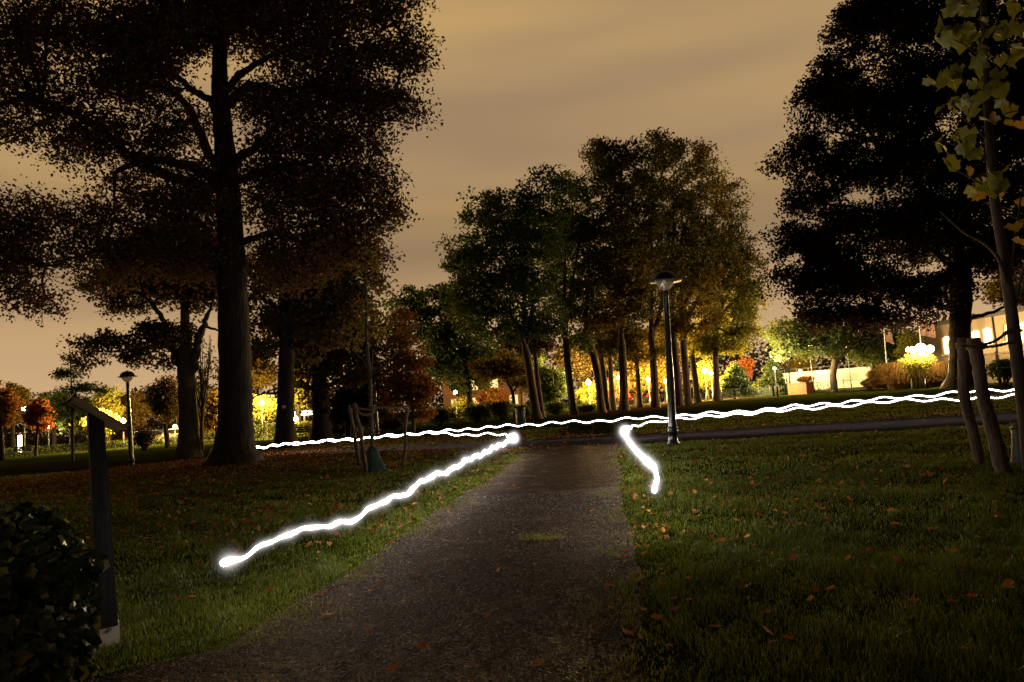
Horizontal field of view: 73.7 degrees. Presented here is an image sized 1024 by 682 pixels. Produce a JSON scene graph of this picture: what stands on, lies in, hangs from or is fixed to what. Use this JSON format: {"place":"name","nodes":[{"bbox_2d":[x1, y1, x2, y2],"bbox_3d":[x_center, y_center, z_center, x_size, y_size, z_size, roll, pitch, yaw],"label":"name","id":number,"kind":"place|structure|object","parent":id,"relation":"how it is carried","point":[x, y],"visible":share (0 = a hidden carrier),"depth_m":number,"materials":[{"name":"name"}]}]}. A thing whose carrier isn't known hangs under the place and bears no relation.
{"place":"outdoors","nodes":[
{"label":"outdoors","id":0,"kind":"place"},
{"bbox_2d":[85,443,643,681],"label":"gravel path","id":1,"kind":"structure","parent":0,"point":[550,469],"depth_m":4.05,"materials":[{"name":"grey gravel"}]},
{"bbox_2d":[6,383,919,454],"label":"street","id":2,"kind":"structure","parent":0,"point":[458,418],"depth_m":69.46,"materials":[{"name":"grey asphalt"}]},
{"bbox_2d":[0,411,1017,470],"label":"asphalt path","id":3,"kind":"structure","parent":0,"point":[932,422],"depth_m":17.67,"materials":[{"name":"grey asphalt"}]},
{"bbox_2d":[0,378,1023,681],"bbox_3d":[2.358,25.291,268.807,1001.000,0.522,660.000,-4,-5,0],"label":"lawn","id":4,"kind":"structure","parent":0,"point":[824,398],"depth_m":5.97,"materials":[{"name":"plant"}]},
{"bbox_2d":[0,380,26,460],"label":"background tree","id":5,"kind":"object","parent":4,"relation":"on","point":[9,405],"visible":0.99,"depth_m":51.83,"materials":[{"name":"brown plant"}]},
{"bbox_2d":[4,381,38,452],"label":"background tree","id":6,"kind":"object","parent":4,"relation":"on","point":[23,393],"visible":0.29,"depth_m":71.67,"materials":[{"name":"brown plant"}]},
{"bbox_2d":[18,398,55,455],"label":"autumn tree","id":7,"kind":"object","parent":4,"relation":"on","point":[33,417],"visible":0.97,"depth_m":55.70,"materials":[{"name":"orange plant"}]},
{"bbox_2d":[35,388,68,450],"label":"background tree","id":8,"kind":"object","parent":4,"relation":"on","point":[47,395],"visible":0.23,"depth_m":71.73,"materials":[{"name":"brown plant"}]},
{"bbox_2d":[0,500,109,681],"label":"ivy bush","id":9,"kind":"object","parent":4,"relation":"on","point":[52,567],"visible":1,"depth_m":2.95,"materials":[{"name":"green plant"}]},
{"bbox_2d":[52,389,86,445],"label":"background tree","id":10,"kind":"object","parent":4,"relation":"on","point":[65,426],"visible":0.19,"depth_m":77.35,"materials":[{"name":"green plant"}]},
{"bbox_2d":[43,348,111,460],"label":"sapling","id":11,"kind":"object","parent":4,"relation":"on","point":[72,389],"visible":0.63,"depth_m":39.88,"materials":[{"name":"green plant"}]},
{"bbox_2d":[68,408,125,437],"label":"street tree","id":12,"kind":"object","parent":4,"relation":"on","point":[82,425],"visible":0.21,"depth_m":61.92,"materials":[{"name":"yellow plant"}]},
{"bbox_2d":[64,393,130,646],"bbox_3d":[-2.308,1.011,3.811,0.278,1.426,0.520,0,-6,-37],"label":"information lectern","id":13,"kind":"object","parent":4,"relation":"on","point":[98,420],"visible":0.94,"depth_m":3.83,"materials":[{"name":"grey metal"}]},
{"bbox_2d":[88,384,125,447],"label":"background tree","id":14,"kind":"object","parent":4,"relation":"on","point":[109,399],"visible":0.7,"depth_m":67.47,"materials":[{"name":"yellow plant"}]},
{"bbox_2d":[5,433,214,456],"bbox_3d":[-36.434,9.455,62.449,22.494,0.982,1.338,-3,-5,-14],"label":"hedge","id":15,"kind":"object","parent":4,"relation":"on","point":[85,447],"visible":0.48,"depth_m":61.60,"materials":[{"name":"green plant"}]},
{"bbox_2d":[117,370,136,465],"bbox_3d":[-14.777,3.004,26.368,0.720,3.773,0.720,-6,-5,0],"label":"park lamp","id":16,"kind":"object","parent":4,"relation":"on","point":[126,376],"visible":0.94,"depth_m":26.32,"materials":[{"name":"black metal"}]},
{"bbox_2d":[116,388,152,430],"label":"background tree","id":17,"kind":"object","parent":4,"relation":"on","point":[139,413],"visible":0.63,"depth_m":73.08,"materials":[{"name":"brown plant"}]},
{"bbox_2d":[133,426,156,450],"bbox_3d":[-27.958,7.417,52.006,1.706,1.949,1.468,-4,-5,0],"label":"shrub","id":18,"kind":"object","parent":4,"relation":"on","point":[145,438],"visible":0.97,"depth_m":51.74,"materials":[{"name":"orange plant"}]},
{"bbox_2d":[56,216,248,458],"bbox_3d":[-16.858,-0.033,32.780,9.884,11.844,4.320,-6,-5,20],"label":"park tree","id":19,"kind":"object","parent":4,"relation":"on","point":[176,340],"visible":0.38,"depth_m":32.63,"materials":[{"name":"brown plant"}]},
{"bbox_2d":[134,374,177,447],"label":"background tree","id":20,"kind":"object","parent":4,"relation":"on","point":[161,399],"visible":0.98,"depth_m":54.21,"materials":[{"name":"brown plant"}]},
{"bbox_2d":[195,335,218,450],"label":"bare tree","id":21,"kind":"object","parent":4,"relation":"on","point":[203,382],"visible":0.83,"depth_m":41.92,"materials":[{"name":"brown plant"}]},
{"bbox_2d":[197,388,217,435],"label":"background tree","id":22,"kind":"object","parent":4,"relation":"on","point":[211,415],"visible":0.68,"depth_m":57.36,"materials":[{"name":"orange plant"}]},
{"bbox_2d":[0,0,446,467],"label":"tree","id":23,"kind":"object","parent":4,"relation":"on","point":[138,45],"visible":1,"depth_m":19.53,"materials":[{"name":"brown plant"}]},
{"bbox_2d":[251,354,277,430],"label":"background tree","id":24,"kind":"object","parent":4,"relation":"on","point":[264,379],"visible":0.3,"depth_m":69.06,"materials":[{"name":"brown plant"}]},
{"bbox_2d":[253,394,276,437],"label":"street tree","id":25,"kind":"object","parent":4,"relation":"on","point":[269,408],"visible":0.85,"depth_m":61.31,"materials":[{"name":"yellow plant"}]},
{"bbox_2d":[254,422,275,440],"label":"hedge","id":26,"kind":"object","parent":4,"relation":"on","point":[266,427],"visible":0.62,"depth_m":55.44,"materials":[{"name":"green plant"}]},
{"bbox_2d":[293,369,311,433],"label":"street tree","id":27,"kind":"object","parent":4,"relation":"on","point":[299,407],"visible":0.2,"depth_m":63.54,"materials":[{"name":"yellow plant"}]},
{"bbox_2d":[217,216,397,449],"bbox_3d":[-8.831,-0.536,29.903,8.078,10.705,4.600,-4,-5,0],"label":"park tree","id":28,"kind":"object","parent":4,"relation":"on","point":[331,299],"visible":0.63,"depth_m":29.61,"materials":[{"name":"brown plant"}]},
{"bbox_2d":[261,293,396,442],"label":"park tree","id":29,"kind":"object","parent":4,"relation":"on","point":[332,364],"visible":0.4,"depth_m":37.44,"materials":[{"name":"brown plant"}]},
{"bbox_2d":[347,405,360,465],"bbox_3d":[-3.623,2.226,15.661,0.118,1.534,0.267,-9,-7,44],"label":"tree stake","id":30,"kind":"object","parent":4,"relation":"on","point":[354,435],"visible":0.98,"depth_m":15.63,"materials":[{"name":"brown wood"}]},
{"bbox_2d":[352,402,366,471],"bbox_3d":[-3.092,2.024,13.909,0.274,1.548,0.113,-1,-6,-36],"label":"tree stake","id":31,"kind":"object","parent":4,"relation":"on","point":[360,429],"visible":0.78,"depth_m":13.89,"materials":[{"name":"brown wood"}]},
{"bbox_2d":[329,361,393,437],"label":"tree","id":32,"kind":"object","parent":4,"relation":"on","point":[341,400],"visible":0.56,"depth_m":39.46,"materials":[{"name":"green plant"}]},
{"bbox_2d":[341,220,398,446],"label":"sapling","id":33,"kind":"object","parent":4,"relation":"on","point":[361,328],"visible":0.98,"depth_m":13.77,"materials":[{"name":"green plant"}]},
{"bbox_2d":[366,447,385,471],"bbox_3d":[-2.736,2.379,13.701,0.440,0.506,0.238,-4,-5,0],"label":"watering bag","id":34,"kind":"object","parent":33,"relation":"attached to","point":[375,462],"visible":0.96,"depth_m":13.64,"materials":[{"name":"green plastic"}]},
{"bbox_2d":[370,362,380,435],"bbox_3d":[-7.238,3.069,36.175,0.750,3.930,0.750,-4,-5,0],"label":"park lamp","id":35,"kind":"object","parent":4,"relation":"on","point":[375,366],"visible":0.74,"depth_m":36.10,"materials":[{"name":"black metal"}]},
{"bbox_2d":[364,418,403,432],"bbox_3d":[-8.267,5.412,43.979,2.948,1.049,1.458,-4,-5,0],"label":"shrub","id":36,"kind":"object","parent":4,"relation":"on","point":[388,425],"visible":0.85,"depth_m":43.74,"materials":[{"name":"green plant"}]},
{"bbox_2d":[401,405,408,465],"bbox_3d":[-2.274,2.077,14.512,0.314,1.409,0.100,-7,-6,30],"label":"tree stake","id":37,"kind":"object","parent":4,"relation":"on","point":[405,437],"visible":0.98,"depth_m":14.48,"materials":[{"name":"brown wood"}]},
{"bbox_2d":[374,307,441,431],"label":"autumn tree","id":38,"kind":"object","parent":4,"relation":"on","point":[405,390],"visible":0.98,"depth_m":36.80,"materials":[{"name":"red plant"}]},
{"bbox_2d":[418,406,460,425],"bbox_3d":[-4.859,5.064,45.975,2.970,1.390,1.525,-4,-5,0],"label":"shrub","id":39,"kind":"object","parent":4,"relation":"on","point":[441,416],"visible":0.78,"depth_m":45.74,"materials":[{"name":"green plant"}]},
{"bbox_2d":[375,282,523,408],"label":"dark tree","id":40,"kind":"object","parent":4,"relation":"on","point":[449,348],"visible":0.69,"depth_m":59.32,"materials":[{"name":"green plant"}]},
{"bbox_2d":[449,396,485,416],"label":"street tree","id":41,"kind":"object","parent":4,"relation":"on","point":[459,402],"visible":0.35,"depth_m":75.33,"materials":[{"name":"yellow plant"}]},
{"bbox_2d":[457,401,492,422],"bbox_3d":[-2.542,4.928,47.005,2.528,1.476,1.691,-4,-5,0],"label":"shrub","id":42,"kind":"object","parent":4,"relation":"on","point":[478,412],"visible":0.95,"depth_m":46.73,"materials":[{"name":"green plant"}]},
{"bbox_2d":[441,361,525,411],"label":"house","id":43,"kind":"structure","parent":4,"relation":"on","point":[448,397],"depth_m":108.26,"materials":[{"name":"brick"}]},
{"bbox_2d":[3,276,974,448],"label":"wood","id":44,"kind":"object","parent":4,"relation":"on","point":[150,421],"visible":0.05,"depth_m":119.05,"materials":[{"name":"brown plant"}]},
{"bbox_2d":[475,386,511,413],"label":"street tree","id":45,"kind":"object","parent":4,"relation":"on","point":[497,394],"visible":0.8,"depth_m":79.61,"materials":[{"name":"orange plant"}]},
{"bbox_2d":[484,400,514,419],"bbox_3d":[-0.886,4.892,47.973,2.261,1.461,1.314,-4,-5,0],"label":"shrub","id":46,"kind":"object","parent":4,"relation":"on","point":[498,411],"visible":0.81,"depth_m":47.76,"materials":[{"name":"green plant"}]},
{"bbox_2d":[0,392,1017,553],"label":"leaf litter","id":47,"kind":"object","parent":4,"relation":"on","point":[269,458],"visible":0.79,"depth_m":16.35,"materials":[{"name":"brown plant"}]},
{"bbox_2d":[515,408,525,423],"bbox_3d":[0.445,3.907,35.576,0.527,0.810,0.513,-4,-5,0],"label":"litter bin","id":48,"kind":"object","parent":4,"relation":"on","point":[520,416],"visible":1,"depth_m":35.38,"materials":[{"name":"grey metal"}]},
{"bbox_2d":[501,348,551,404],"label":"background tree","id":49,"kind":"object","parent":4,"relation":"on","point":[540,358],"visible":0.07,"depth_m":69.54,"materials":[{"name":"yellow plant"}]},
{"bbox_2d":[519,365,573,404],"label":"background tree","id":50,"kind":"object","parent":4,"relation":"on","point":[553,381],"visible":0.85,"depth_m":65.20,"materials":[{"name":"green plant"}]},
{"bbox_2d":[544,399,568,414],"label":"shrub","id":51,"kind":"object","parent":4,"relation":"on","point":[556,407],"visible":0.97,"depth_m":52.76,"materials":[{"name":"green plant"}]},
{"bbox_2d":[548,338,617,404],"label":"background tree","id":52,"kind":"object","parent":4,"relation":"on","point":[582,367],"visible":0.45,"depth_m":75.13,"materials":[{"name":"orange plant"}]},
{"bbox_2d":[574,379,596,403],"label":"street tree","id":53,"kind":"object","parent":4,"relation":"on","point":[581,394],"visible":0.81,"depth_m":71.45,"materials":[{"name":"yellow plant"}]},
{"bbox_2d":[577,404,596,411],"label":"shrub","id":54,"kind":"object","parent":4,"relation":"on","point":[586,407],"visible":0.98,"depth_m":55.70,"materials":[{"name":"green plant"}]},
{"bbox_2d":[220,389,1013,566],"bbox_3d":[-1.068,1.943,12.486,23.761,0.571,16.746,-6,-5,21],"label":"light trail","id":55,"kind":"object","parent":4,"relation":"on","point":[226,561],"visible":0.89,"depth_m":8.50,"materials":[{"name":"white"}]},
{"bbox_2d":[607,371,632,405],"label":"street tree","id":56,"kind":"object","parent":4,"relation":"on","point":[616,388],"visible":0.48,"depth_m":71.56,"materials":[{"name":"yellow plant"}]},
{"bbox_2d":[627,345,659,404],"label":"background tree","id":57,"kind":"object","parent":4,"relation":"on","point":[644,372],"visible":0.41,"depth_m":73.33,"materials":[{"name":"yellow plant"}]},
{"bbox_2d":[648,270,681,444],"bbox_3d":[3.514,0.338,15.286,0.750,3.930,0.750,-2,-5,0],"label":"park lamp","id":58,"kind":"object","parent":4,"relation":"on","point":[664,281],"visible":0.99,"depth_m":15.21,"materials":[{"name":"black metal"}]},
{"bbox_2d":[657,356,682,401],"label":"background tree","id":59,"kind":"object","parent":4,"relation":"on","point":[661,364],"visible":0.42,"depth_m":75.17,"materials":[{"name":"yellow plant"}]},
{"bbox_2d":[642,313,700,366],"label":"background tree","id":60,"kind":"object","parent":4,"relation":"on","point":[662,345],"visible":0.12,"depth_m":79.15,"materials":[{"name":"brown plant"}]},
{"bbox_2d":[690,358,721,399],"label":"street tree","id":61,"kind":"object","parent":4,"relation":"on","point":[701,375],"visible":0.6,"depth_m":69.53,"materials":[{"name":"yellow plant"}]},
{"bbox_2d":[692,385,785,400],"bbox_3d":[21.166,4.709,62.149,13.226,1.206,1.014,-1,-6,-32],"label":"railing","id":62,"kind":"object","parent":4,"relation":"on","point":[723,397],"visible":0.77,"depth_m":61.28,"materials":[{"name":"black paint"}]},
{"bbox_2d":[724,356,754,394],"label":"autumn tree","id":63,"kind":"object","parent":4,"relation":"on","point":[746,363],"visible":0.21,"depth_m":73.32,"materials":[{"name":"orange plant"}]},
{"bbox_2d":[752,357,787,395],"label":"conifer","id":64,"kind":"object","parent":4,"relation":"on","point":[768,375],"visible":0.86,"depth_m":65.80,"materials":[{"name":"green plant"}]},
{"bbox_2d":[780,356,817,372],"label":"background tree","id":65,"kind":"object","parent":4,"relation":"on","point":[794,365],"visible":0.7,"depth_m":87.23,"materials":[{"name":"green plant"}]},
{"bbox_2d":[787,382,813,394],"bbox_3d":[26.654,4.474,63.038,0.980,1.262,2.259,-2,-6,-24],"label":"wooden bin screen","id":66,"kind":"object","parent":4,"relation":"on","point":[801,388],"visible":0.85,"depth_m":62.47,"materials":[{"name":"brown wood"}]},
{"bbox_2d":[622,394,1013,492],"bbox_3d":[5.728,1.255,10.451,9.606,0.581,12.887,-6,-5,17],"label":"light trail","id":67,"kind":"object","parent":4,"relation":"on","point":[644,458],"visible":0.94,"depth_m":13.39,"materials":[{"name":"white"}]},
{"bbox_2d":[783,363,869,389],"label":"road wall","id":68,"kind":"structure","parent":4,"relation":"on","point":[857,373],"depth_m":81.39,"materials":[{"name":"concrete"}]},
{"bbox_2d":[758,312,902,391],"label":"lime tree","id":69,"kind":"object","parent":4,"relation":"on","point":[787,338],"visible":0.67,"depth_m":61.34,"materials":[{"name":"green plant"}]},
{"bbox_2d":[813,378,923,391],"bbox_3d":[30.417,3.607,57.416,0.654,1.311,12.452,-2,-6,-27],"label":"iron fence","id":70,"kind":"object","parent":4,"relation":"on","point":[844,390],"visible":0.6,"depth_m":60.05,"materials":[{"name":"metal"}]},
{"bbox_2d":[848,329,911,369],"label":"lime tree","id":71,"kind":"object","parent":4,"relation":"on","point":[877,359],"visible":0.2,"depth_m":65.39,"materials":[{"name":"green plant"}]},
{"bbox_2d":[749,0,1023,388],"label":"copper beech","id":72,"kind":"object","parent":4,"relation":"on","point":[829,268],"visible":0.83,"depth_m":43.22,"materials":[{"name":"green plant"}]},
{"bbox_2d":[893,328,926,361],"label":"background tree","id":73,"kind":"object","parent":4,"relation":"on","point":[908,339],"visible":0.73,"depth_m":57.55,"materials":[{"name":"green plant"}]},
{"bbox_2d":[897,350,937,388],"bbox_3d":[29.823,2.129,50.168,2.838,2.872,1.983,-4,-5,0],"label":"shrub","id":74,"kind":"object","parent":4,"relation":"on","point":[919,361],"visible":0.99,"depth_m":49.97,"materials":[{"name":"yellow plant"}]},
{"bbox_2d":[908,343,935,387],"bbox_3d":[30.700,1.825,50.754,2.061,3.346,0.511,-4,-5,0],"label":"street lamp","id":75,"kind":"object","parent":4,"relation":"on","point":[920,347],"visible":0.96,"depth_m":50.71,"materials":[{"name":"white glass"}]},
{"bbox_2d":[919,323,935,387],"bbox_3d":[32.936,0.938,53.998,1.271,5.609,0.586,-4,-5,0],"label":"flagpole","id":76,"kind":"object","parent":4,"relation":"on","point":[931,333],"visible":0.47,"depth_m":54.00,"materials":[{"name":"red fabric"}]},
{"bbox_2d":[916,306,1023,382],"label":"pale building","id":77,"kind":"structure","parent":4,"relation":"on","point":[988,328],"depth_m":51.88,"materials":[{"name":"beige paint"}]},
{"bbox_2d":[955,337,984,465],"bbox_3d":[5.659,0.801,8.403,0.290,1.706,0.208,-2,-6,-28],"label":"tree stake","id":78,"kind":"object","parent":4,"relation":"on","point":[963,363],"visible":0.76,"depth_m":8.37,"materials":[{"name":"brown wood"}]},
{"bbox_2d":[922,0,1023,472],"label":"maple sapling","id":79,"kind":"object","parent":4,"relation":"on","point":[993,186],"visible":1,"depth_m":7.55,"materials":[{"name":"green plant"}]},
{"bbox_2d":[966,337,1011,474],"bbox_3d":[5.321,0.785,7.609,0.423,1.662,0.176,-1,-6,-31],"label":"tree stake","id":80,"kind":"object","parent":4,"relation":"on","point":[998,453],"visible":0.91,"depth_m":7.56,"materials":[{"name":"brown wood"}]},
{"bbox_2d":[959,328,1022,348],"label":"tie rope","id":81,"kind":"object","parent":80,"relation":"attached to","point":[1004,334],"visible":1,"depth_m":7.54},
{"bbox_2d":[985,358,1011,385],"bbox_3d":[28.797,1.837,40.000,2.382,1.708,1.612,-4,-5,0],"label":"shrub","id":82,"kind":"object","parent":4,"relation":"on","point":[1005,375],"visible":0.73,"depth_m":39.83,"materials":[{"name":"green plant"}]},
{"bbox_2d":[974,262,1023,308],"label":"background tree","id":83,"kind":"object","parent":4,"relation":"on","point":[994,291],"visible":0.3,"depth_m":55.43,"materials":[{"name":"green plant"}]},
{"bbox_2d":[984,351,1023,385],"bbox_3d":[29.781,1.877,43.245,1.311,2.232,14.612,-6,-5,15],"label":"tree","id":84,"kind":"object","parent":4,"relation":"on","point":[990,358],"visible":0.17,"depth_m":39.75,"materials":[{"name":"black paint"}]},
{"bbox_2d":[1009,422,1021,465],"bbox_3d":[6.134,1.223,8.138,0.357,0.518,0.272,-4,-5,0],"label":"watering bag","id":85,"kind":"object","parent":4,"relation":"on","point":[1015,456],"visible":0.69,"depth_m":8.15,"materials":[{"name":"plastic"}]},
{"bbox_2d":[0,0,1023,439],"label":"sky","id":86,"kind":"structure","parent":0,"point":[523,84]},
{"bbox_2d":[505,397,779,423],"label":"bare ground","id":87,"kind":"structure","parent":0,"point":[635,409],"depth_m":48.20,"materials":[{"name":"soil"}]},
{"bbox_2d":[466,351,532,417],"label":"dark tree","id":88,"kind":"object","parent":87,"relation":"on","point":[505,368],"visible":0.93,"depth_m":49.50,"materials":[{"name":"brown plant"}]},
{"bbox_2d":[432,162,583,419],"bbox_3d":[-0.059,-3.016,41.435,9.291,16.041,6.953,-6,-6,23],"label":"grove tree","id":89,"kind":"object","parent":87,"relation":"on","point":[522,221],"visible":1,"depth_m":41.17,"materials":[{"name":"green plant"}]},
{"bbox_2d":[490,323,568,416],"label":"grove tree","id":90,"kind":"object","parent":87,"relation":"on","point":[536,346],"visible":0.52,"depth_m":45.82,"materials":[{"name":"green plant"}]},
{"bbox_2d":[513,169,611,414],"bbox_3d":[3.503,-3.372,46.885,7.019,17.245,6.593,-4,-5,0],"label":"grove tree","id":91,"kind":"object","parent":87,"relation":"on","point":[568,298],"visible":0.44,"depth_m":46.44,"materials":[{"name":"green plant"}]},
{"bbox_2d":[583,325,643,410],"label":"grove tree","id":92,"kind":"object","parent":87,"relation":"on","point":[606,346],"visible":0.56,"depth_m":52.56,"materials":[{"name":"brown plant"}]},
{"bbox_2d":[566,232,664,412],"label":"grove tree","id":93,"kind":"object","parent":87,"relation":"on","point":[605,317],"visible":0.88,"depth_m":46.30,"materials":[{"name":"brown plant"}]},
{"bbox_2d":[596,314,646,409],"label":"grove tree","id":94,"kind":"object","parent":87,"relation":"on","point":[613,405],"visible":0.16,"depth_m":53.81,"materials":[{"name":"brown plant"}]},
{"bbox_2d":[565,127,691,410],"bbox_3d":[8.459,-5.019,47.272,9.458,19.904,8.312,-4,-5,0],"label":"grove tree","id":95,"kind":"object","parent":87,"relation":"on","point":[600,158],"visible":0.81,"depth_m":46.86,"materials":[{"name":"green plant"}]},
{"bbox_2d":[618,326,661,407],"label":"grove tree","id":96,"kind":"object","parent":87,"relation":"on","point":[643,352],"visible":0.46,"depth_m":54.77,"materials":[{"name":"brown plant"}]},
{"bbox_2d":[603,136,743,407],"bbox_3d":[11.235,-4.978,50.849,10.590,20.081,8.758,-8,-6,37],"label":"grove tree","id":97,"kind":"object","parent":87,"relation":"on","point":[688,243],"visible":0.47,"depth_m":49.54,"materials":[{"name":"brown plant"}]},
{"bbox_2d":[639,136,741,405],"bbox_3d":[13.372,-5.155,52.787,8.614,20.399,6.736,-4,-5,0],"label":"grove tree","id":98,"kind":"object","parent":87,"relation":"on","point":[685,326],"visible":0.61,"depth_m":51.83,"materials":[{"name":"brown plant"}]},
{"bbox_2d":[677,323,731,402],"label":"grove tree","id":99,"kind":"object","parent":87,"relation":"on","point":[706,350],"visible":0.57,"depth_m":57.61,"materials":[{"name":"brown plant"}]},
{"bbox_2d":[675,274,773,400],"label":"grove tree","id":100,"kind":"object","parent":87,"relation":"on","point":[745,311],"visible":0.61,"depth_m":56.18,"materials":[{"name":"green plant"}]},
{"bbox_2d":[679,167,771,403],"bbox_3d":[17.030,-4.436,53.429,8.506,18.509,6.112,-2,-5,-20],"label":"grove tree","id":101,"kind":"object","parent":87,"relation":"on","point":[746,258],"visible":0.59,"depth_m":53.58,"materials":[{"name":"green plant"}]},
{"bbox_2d":[720,360,754,398],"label":"conifer","id":102,"kind":"object","parent":87,"relation":"on","point":[735,372],"visible":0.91,"depth_m":61.66,"materials":[{"name":"green plant"}]},
{"bbox_2d":[864,370,889,390],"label":"ornamental grass","id":103,"kind":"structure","parent":0,"point":[871,377],"depth_m":56.70,"materials":[{"name":"brown plant"}]},
{"bbox_2d":[872,361,919,389],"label":"ornamental grass","id":104,"kind":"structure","parent":0,"point":[894,377],"depth_m":53.50,"materials":[{"name":"brown plant"}]},
{"bbox_2d":[914,362,948,387],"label":"ornamental grass","id":105,"kind":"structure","parent":0,"point":[937,374],"depth_m":51.37,"materials":[{"name":"brown plant"}]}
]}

